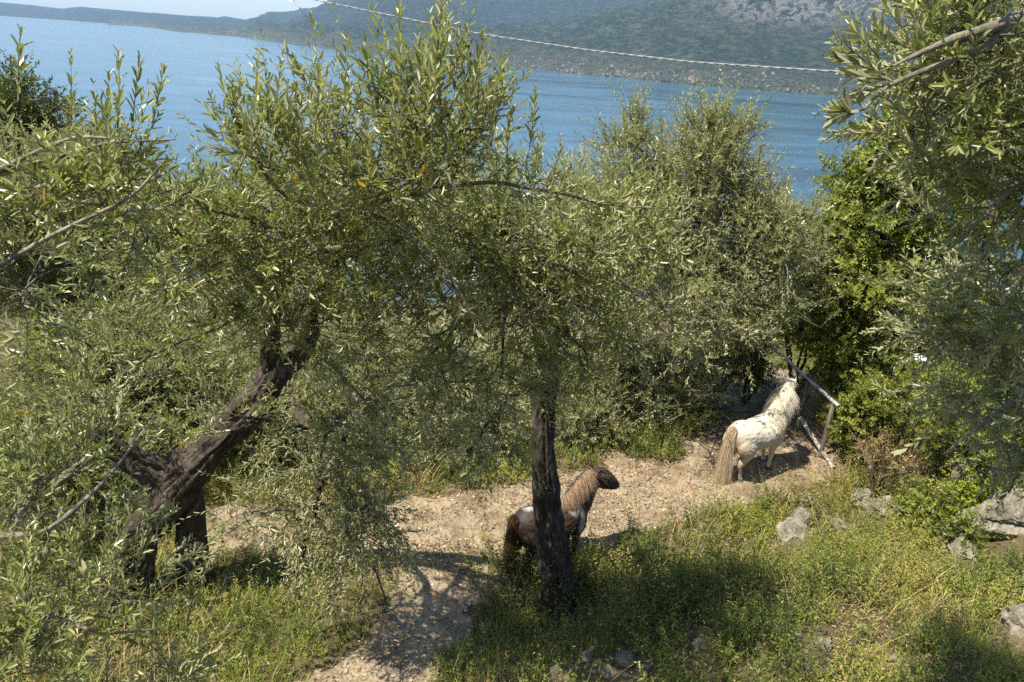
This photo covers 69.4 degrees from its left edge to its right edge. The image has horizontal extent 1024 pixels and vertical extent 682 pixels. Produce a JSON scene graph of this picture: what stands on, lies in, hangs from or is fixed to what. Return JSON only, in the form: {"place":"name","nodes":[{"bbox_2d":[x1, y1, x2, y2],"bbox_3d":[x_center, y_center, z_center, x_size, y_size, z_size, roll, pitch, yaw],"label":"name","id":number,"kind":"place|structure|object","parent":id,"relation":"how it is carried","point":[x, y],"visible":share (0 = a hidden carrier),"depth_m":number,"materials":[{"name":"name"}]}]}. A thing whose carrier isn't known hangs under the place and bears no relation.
{"place":"outdoors","nodes":[
{"label":"outdoors","id":0,"kind":"place"},
{"bbox_2d":[0,2,244,26],"bbox_3d":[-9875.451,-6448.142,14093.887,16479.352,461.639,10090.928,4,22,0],"label":"hills","id":1,"kind":"structure","parent":0,"point":[89,14],"depth_m":14996.73,"materials":[{"name":"blue"}]},
{"bbox_2d":[0,0,327,19],"label":"sky","id":2,"kind":"structure","parent":0,"point":[240,9],"materials":[{"name":"white"}]},
{"bbox_2d":[192,0,655,28],"bbox_3d":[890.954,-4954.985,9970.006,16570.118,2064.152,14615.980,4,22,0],"label":"mountain","id":3,"kind":"structure","parent":0,"point":[492,12],"depth_m":9567.29,"materials":[{"name":"grey stone"}]},
{"bbox_2d":[0,356,1013,681],"bbox_3d":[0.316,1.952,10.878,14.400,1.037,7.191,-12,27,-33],"label":"path","id":4,"kind":"structure","parent":0,"point":[454,599],"depth_m":8.97,"materials":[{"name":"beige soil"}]},
{"bbox_2d":[718,400,748,411],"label":"stone slab","id":5,"kind":"structure","parent":4,"relation":"on","point":[739,407],"depth_m":12.26,"materials":[{"name":"stone"}]},
{"bbox_2d":[728,386,747,398],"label":"stone slab","id":6,"kind":"structure","parent":4,"relation":"on","point":[734,393],"depth_m":12.91,"materials":[{"name":"stone"}]},
{"bbox_2d":[0,16,1023,322],"bbox_3d":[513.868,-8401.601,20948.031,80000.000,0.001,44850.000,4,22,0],"label":"lake","id":7,"kind":"structure","parent":0,"point":[192,72],"depth_m":2594.03,"materials":[{"name":"liquid"}]},
{"bbox_2d":[0,289,1023,681],"bbox_3d":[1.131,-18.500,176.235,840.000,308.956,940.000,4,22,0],"label":"ground","id":8,"kind":"structure","parent":0,"point":[828,629],"depth_m":7.30,"materials":[{"name":"green plant"}]},
{"bbox_2d":[0,254,113,317],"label":"olive tree","id":9,"kind":"object","parent":8,"relation":"on","point":[30,313],"visible":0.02,"depth_m":19.09,"materials":[{"name":"green plant"}]},
{"bbox_2d":[0,49,130,307],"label":"evergreen tree","id":10,"kind":"object","parent":8,"relation":"on","point":[24,104],"visible":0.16,"depth_m":14.28,"materials":[{"name":"green plant"}]},
{"bbox_2d":[0,94,232,372],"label":"olive tree","id":11,"kind":"object","parent":8,"relation":"on","point":[25,269],"visible":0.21,"depth_m":9.43,"materials":[{"name":"green plant"}]},
{"bbox_2d":[0,24,250,681],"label":"olive tree","id":12,"kind":"object","parent":8,"relation":"on","point":[103,170],"visible":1,"depth_m":2.59,"materials":[{"name":"green plant"}]},
{"bbox_2d":[0,276,299,562],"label":"olive tree","id":13,"kind":"object","parent":8,"relation":"on","point":[16,424],"visible":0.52,"depth_m":8.71,"materials":[{"name":"green plant"}]},
{"bbox_2d":[61,259,245,326],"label":"olive tree","id":14,"kind":"object","parent":8,"relation":"on","point":[179,299],"visible":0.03,"depth_m":19.79,"materials":[{"name":"green plant"}]},
{"bbox_2d":[174,487,214,592],"bbox_3d":[-3.314,2.086,7.619,0.377,1.439,0.372,4,22,0],"label":"trunk","id":15,"kind":"object","parent":8,"relation":"on","point":[195,525],"visible":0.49,"depth_m":7.46,"materials":[{"name":"brown plant"}]},
{"bbox_2d":[8,0,542,624],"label":"olive tree","id":16,"kind":"object","parent":8,"relation":"on","point":[314,178],"visible":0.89,"depth_m":4.22,"materials":[{"name":"green plant"}]},
{"bbox_2d":[50,456,93,487],"bbox_3d":[-3.810,1.125,6.412,0.360,0.250,0.090,-11,26,-31],"label":"fallen branch","id":17,"kind":"object","parent":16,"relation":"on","point":[60,482],"visible":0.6,"depth_m":6.39,"materials":[{"name":"beige wood"}]},
{"bbox_2d":[203,268,404,328],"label":"olive tree","id":18,"kind":"object","parent":8,"relation":"on","point":[334,295],"visible":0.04,"depth_m":20.38,"materials":[{"name":"green plant"}]},
{"bbox_2d":[148,156,531,360],"bbox_3d":[-3.324,-1.207,14.707,7.845,5.483,4.525,-5,24,-20],"label":"olive tree","id":19,"kind":"object","parent":8,"relation":"on","point":[296,225],"visible":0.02,"depth_m":14.21,"materials":[{"name":"green plant"}]},
{"bbox_2d":[186,281,534,487],"bbox_3d":[-1.837,0.586,10.799,5.016,3.035,3.813,4,22,0],"label":"olive tree","id":20,"kind":"object","parent":8,"relation":"on","point":[304,392],"visible":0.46,"depth_m":9.99,"materials":[{"name":"green plant"}]},
{"bbox_2d":[124,375,718,496],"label":"flowering weeds","id":21,"kind":"object","parent":8,"relation":"on","point":[579,457],"visible":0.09,"depth_m":10.36,"materials":[{"name":"green plant"}]},
{"bbox_2d":[390,272,531,342],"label":"olive tree","id":22,"kind":"object","parent":8,"relation":"on","point":[432,312],"visible":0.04,"depth_m":20.27,"materials":[{"name":"green plant"}]},
{"bbox_2d":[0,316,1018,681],"bbox_3d":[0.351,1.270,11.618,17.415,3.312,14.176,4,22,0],"label":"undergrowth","id":23,"kind":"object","parent":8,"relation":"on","point":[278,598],"visible":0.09,"depth_m":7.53,"materials":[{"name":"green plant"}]},
{"bbox_2d":[0,357,1022,681],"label":"leaf litter","id":24,"kind":"object","parent":8,"relation":"on","point":[830,455],"visible":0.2,"depth_m":8.16,"materials":[{"name":"brown plant"}]},
{"bbox_2d":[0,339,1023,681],"bbox_3d":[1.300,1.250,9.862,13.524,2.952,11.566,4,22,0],"label":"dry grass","id":25,"kind":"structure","parent":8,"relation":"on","point":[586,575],"depth_m":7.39,"materials":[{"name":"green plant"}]},
{"bbox_2d":[311,109,732,618],"bbox_3d":[-0.039,0.916,5.698,2.718,5.312,2.860,-8,25,-26],"label":"olive tree","id":26,"kind":"object","parent":8,"relation":"on","point":[519,266],"visible":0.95,"depth_m":4.74,"materials":[{"name":"green plant"}]},
{"bbox_2d":[550,664,560,675],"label":"rock","id":27,"kind":"object","parent":8,"relation":"on","point":[553,672],"visible":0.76,"depth_m":6.53,"materials":[{"name":"stone"}]},
{"bbox_2d":[500,461,619,580],"bbox_3d":[0.547,2.002,8.254,1.534,1.248,0.438,-10,26,-30],"label":"pony","id":28,"kind":"object","parent":8,"relation":"on","point":[577,496],"visible":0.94,"depth_m":8.08,"materials":[{"name":"brown"}]},
{"bbox_2d":[582,648,592,662],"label":"rock","id":29,"kind":"object","parent":8,"relation":"on","point":[588,656],"visible":0.89,"depth_m":6.65,"materials":[{"name":"stone"}]},
{"bbox_2d":[464,149,718,363],"bbox_3d":[1.492,-1.150,15.433,5.487,5.641,4.951,4,22,0],"label":"olive tree","id":30,"kind":"object","parent":8,"relation":"on","point":[575,163],"visible":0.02,"depth_m":14.52,"materials":[{"name":"green plant"}]},
{"bbox_2d":[598,663,613,679],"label":"rock","id":31,"kind":"object","parent":8,"relation":"on","point":[610,672],"visible":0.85,"depth_m":6.32,"materials":[{"name":"stone"}]},
{"bbox_2d":[502,291,748,461],"bbox_3d":[1.550,0.625,11.309,3.684,2.834,3.681,19,27,32],"label":"olive tree","id":32,"kind":"object","parent":8,"relation":"on","point":[669,385],"visible":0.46,"depth_m":11.04,"materials":[{"name":"green plant"}]},
{"bbox_2d":[615,650,635,667],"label":"rock","id":33,"kind":"object","parent":8,"relation":"on","point":[624,658],"visible":0.95,"depth_m":6.37,"materials":[{"name":"stone"}]},
{"bbox_2d":[636,664,649,675],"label":"rock","id":34,"kind":"object","parent":8,"relation":"on","point":[646,668],"visible":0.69,"depth_m":6.21,"materials":[{"name":"stone"}]},
{"bbox_2d":[391,435,976,681],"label":"pebbles","id":35,"kind":"object","parent":8,"relation":"on","point":[397,671],"visible":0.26,"depth_m":7.10,"materials":[{"name":"stone"}]},
{"bbox_2d":[680,620,690,627],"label":"rock","id":36,"kind":"object","parent":8,"relation":"on","point":[683,626],"visible":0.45,"depth_m":6.85,"materials":[{"name":"stone"}]},
{"bbox_2d":[529,69,863,394],"bbox_3d":[2.497,-0.971,10.974,5.082,5.837,4.628,12,24,19],"label":"olive tree","id":37,"kind":"object","parent":8,"relation":"on","point":[710,179],"visible":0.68,"depth_m":9.91,"materials":[{"name":"green plant"}]},
{"bbox_2d":[692,638,705,649],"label":"rock","id":38,"kind":"object","parent":8,"relation":"on","point":[698,643],"visible":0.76,"depth_m":6.44,"materials":[{"name":"stone"}]},
{"bbox_2d":[705,619,713,625],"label":"rock","id":39,"kind":"object","parent":8,"relation":"on","point":[709,623],"visible":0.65,"depth_m":6.82,"materials":[{"name":"stone"}]},
{"bbox_2d":[657,322,788,435],"bbox_3d":[3.324,0.586,12.071,1.333,1.617,3.106,22,29,37],"label":"shrub","id":40,"kind":"object","parent":8,"relation":"on","point":[701,411],"visible":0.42,"depth_m":11.91,"materials":[{"name":"green plant"}]},
{"bbox_2d":[423,360,1023,681],"bbox_3d":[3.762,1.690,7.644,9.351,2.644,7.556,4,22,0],"label":"weeds","id":41,"kind":"object","parent":8,"relation":"on","point":[759,611],"visible":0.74,"depth_m":7.02,"materials":[{"name":"green plant"}]},
{"bbox_2d":[649,239,846,356],"bbox_3d":[5.360,-0.756,17.409,5.314,3.738,4.491,4,22,0],"label":"olive tree","id":42,"kind":"object","parent":8,"relation":"on","point":[705,342],"visible":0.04,"depth_m":17.05,"materials":[{"name":"green plant"}]},
{"bbox_2d":[720,339,787,403],"bbox_3d":[3.926,0.608,12.339,1.205,1.273,1.445,4,22,0],"label":"shrub","id":43,"kind":"object","parent":8,"relation":"on","point":[760,376],"visible":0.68,"depth_m":12.16,"materials":[{"name":"green plant"}]},
{"bbox_2d":[710,375,800,485],"bbox_3d":[3.402,1.300,10.204,1.531,1.610,0.578,-11,27,-32],"label":"pony","id":44,"kind":"object","parent":8,"relation":"on","point":[747,439],"visible":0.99,"depth_m":10.00,"materials":[{"name":"white"}]},
{"bbox_2d":[775,517,812,541],"bbox_3d":[3.390,2.322,8.894,0.349,0.367,0.429,-11,26,-31],"label":"rock","id":45,"kind":"object","parent":8,"relation":"on","point":[793,525],"visible":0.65,"depth_m":8.83,"materials":[{"name":"stone"}]},
{"bbox_2d":[753,318,839,457],"bbox_3d":[4.441,0.809,11.686,0.077,1.631,2.405,0,23,-8],"label":"fence","id":46,"kind":"object","parent":8,"relation":"on","point":[834,402],"visible":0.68,"depth_m":11.24,"materials":[{"name":"metal"}]},
{"bbox_2d":[795,403,834,468],"bbox_3d":[4.543,1.248,11.498,0.211,0.452,2.081,3,22,-2],"label":"bent pole","id":47,"kind":"object","parent":46,"relation":"attached to","point":[812,435],"visible":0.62,"depth_m":11.07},
{"bbox_2d":[789,507,813,524],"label":"rock","id":48,"kind":"object","parent":8,"relation":"on","point":[802,511],"visible":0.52,"depth_m":9.29,"materials":[{"name":"stone"}]},
{"bbox_2d":[762,303,855,393],"bbox_3d":[5.071,0.155,12.755,1.544,1.885,2.164,-11,27,-32],"label":"shrub","id":49,"kind":"object","parent":8,"relation":"on","point":[806,341],"visible":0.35,"depth_m":12.49,"materials":[{"name":"green plant"}]},
{"bbox_2d":[803,496,815,505],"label":"rock","id":50,"kind":"object","parent":8,"relation":"on","point":[807,500],"visible":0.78,"depth_m":9.75,"materials":[{"name":"stone"}]},
{"bbox_2d":[814,637,832,651],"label":"rock","id":51,"kind":"object","parent":8,"relation":"on","point":[828,646],"visible":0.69,"depth_m":6.09,"materials":[{"name":"stone"}]},
{"bbox_2d":[829,518,847,528],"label":"rock","id":52,"kind":"object","parent":8,"relation":"on","point":[839,521],"visible":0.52,"depth_m":9.05,"materials":[{"name":"stone"}]},
{"bbox_2d":[850,488,877,509],"bbox_3d":[4.675,2.122,9.818,0.403,0.274,0.372,4,22,0],"label":"rock","id":53,"kind":"object","parent":8,"relation":"on","point":[866,493],"visible":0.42,"depth_m":9.75,"materials":[{"name":"stone"}]},
{"bbox_2d":[793,295,960,455],"bbox_3d":[5.543,0.417,11.093,2.157,2.316,2.631,4,22,0],"label":"shrub","id":54,"kind":"object","parent":8,"relation":"on","point":[845,358],"visible":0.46,"depth_m":10.95,"materials":[{"name":"green plant"}]},
{"bbox_2d":[867,495,898,518],"bbox_3d":[4.629,2.143,9.204,0.397,0.352,0.328,-7,25,-24],"label":"rock","id":55,"kind":"object","parent":8,"relation":"on","point":[878,503],"visible":0.3,"depth_m":9.13,"materials":[{"name":"stone"}]},
{"bbox_2d":[788,87,1006,369],"bbox_3d":[5.549,-1.042,11.526,2.940,5.775,4.401,4,22,0],"label":"leafy tree","id":56,"kind":"object","parent":8,"relation":"on","point":[860,255],"visible":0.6,"depth_m":10.32,"materials":[{"name":"green plant"}]},
{"bbox_2d":[844,422,951,497],"bbox_3d":[4.803,1.673,9.484,1.060,1.470,1.545,-8,25,-26],"label":"shrub","id":57,"kind":"object","parent":8,"relation":"on","point":[884,476],"visible":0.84,"depth_m":9.45,"materials":[{"name":"plant"}]},
{"bbox_2d":[893,354,926,444],"bbox_3d":[5.450,0.885,10.241,0.250,1.524,0.250,4,22,0],"label":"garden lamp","id":58,"kind":"object","parent":8,"relation":"on","point":[913,380],"visible":0.19,"depth_m":10.06,"materials":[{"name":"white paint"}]},
{"bbox_2d":[812,0,1023,516],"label":"olive tree","id":59,"kind":"object","parent":8,"relation":"on","point":[973,125],"visible":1,"depth_m":2.89,"materials":[{"name":"green plant"}]},
{"bbox_2d":[826,340,1023,494],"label":"shrub","id":60,"kind":"object","parent":8,"relation":"on","point":[860,422],"visible":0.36,"depth_m":9.28,"materials":[{"name":"green plant"}]},
{"bbox_2d":[866,472,1005,558],"bbox_3d":[4.590,1.976,8.179,0.923,0.951,1.578,4,22,0],"label":"ivy clump","id":61,"kind":"object","parent":8,"relation":"on","point":[961,522],"visible":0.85,"depth_m":8.12,"materials":[{"name":"green plant"}]},
{"bbox_2d":[935,504,961,529],"bbox_3d":[5.023,2.021,8.436,0.317,0.375,0.510,-10,26,-29],"label":"rock","id":62,"kind":"object","parent":8,"relation":"on","point":[951,526],"visible":0.09,"depth_m":8.39,"materials":[{"name":"stone"}]},
{"bbox_2d":[934,476,967,506],"bbox_3d":[5.108,1.800,8.609,0.176,0.323,0.748,6,23,7],"label":"rock","id":63,"kind":"object","parent":62,"relation":"on","point":[951,490],"visible":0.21,"depth_m":8.71,"materials":[{"name":"grey stone"}]},
{"bbox_2d":[894,13,1023,404],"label":"shrub","id":64,"kind":"object","parent":8,"relation":"on","point":[995,212],"visible":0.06,"depth_m":10.52,"materials":[{"name":"green plant"}]},
{"bbox_2d":[948,535,979,559],"bbox_3d":[4.694,2.182,7.700,0.223,0.267,0.313,-2,23,-13],"label":"rock","id":65,"kind":"object","parent":8,"relation":"on","point":[957,542],"visible":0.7,"depth_m":7.64,"materials":[{"name":"stone"}]},
{"bbox_2d":[951,458,986,496],"bbox_3d":[5.382,1.609,8.695,0.427,0.506,0.383,9,23,14],"label":"rock","id":66,"kind":"object","parent":8,"relation":"on","point":[960,471],"visible":0.23,"depth_m":8.59,"materials":[{"name":"stone"}]},
{"bbox_2d":[930,461,1023,531],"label":"ivy clump","id":67,"kind":"object","parent":8,"relation":"on","point":[972,488],"visible":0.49,"depth_m":8.17,"materials":[{"name":"green plant"}]},
{"bbox_2d":[961,505,1023,539],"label":"rock","id":68,"kind":"object","parent":8,"relation":"on","point":[997,528],"visible":0.45,"depth_m":7.76,"materials":[{"name":"stone"}]},
{"bbox_2d":[979,485,1023,525],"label":"rock","id":69,"kind":"object","parent":8,"relation":"on","point":[1012,512],"visible":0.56,"depth_m":7.74,"materials":[{"name":"stone"}]},
{"bbox_2d":[985,459,1021,487],"bbox_3d":[5.595,1.513,8.314,0.374,0.327,0.435,4,22,0],"label":"rock","id":70,"kind":"object","parent":8,"relation":"on","point":[990,468],"visible":0.1,"depth_m":8.36,"materials":[{"name":"stone"}]},
{"bbox_2d":[1000,603,1023,638],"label":"rock","id":71,"kind":"object","parent":8,"relation":"on","point":[1014,616],"visible":0.93,"depth_m":6.18,"materials":[{"name":"stone"}]},
{"bbox_2d":[107,0,1023,105],"bbox_3d":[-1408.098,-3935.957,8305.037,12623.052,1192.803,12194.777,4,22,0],"label":"foothills","id":72,"kind":"structure","parent":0,"point":[788,33],"depth_m":5296.29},
{"bbox_2d":[316,0,980,72],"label":"overhead cable","id":73,"kind":"object","parent":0,"point":[607,51],"visible":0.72,"depth_m":7.77,"materials":[{"name":"silver metal"}]}
]}

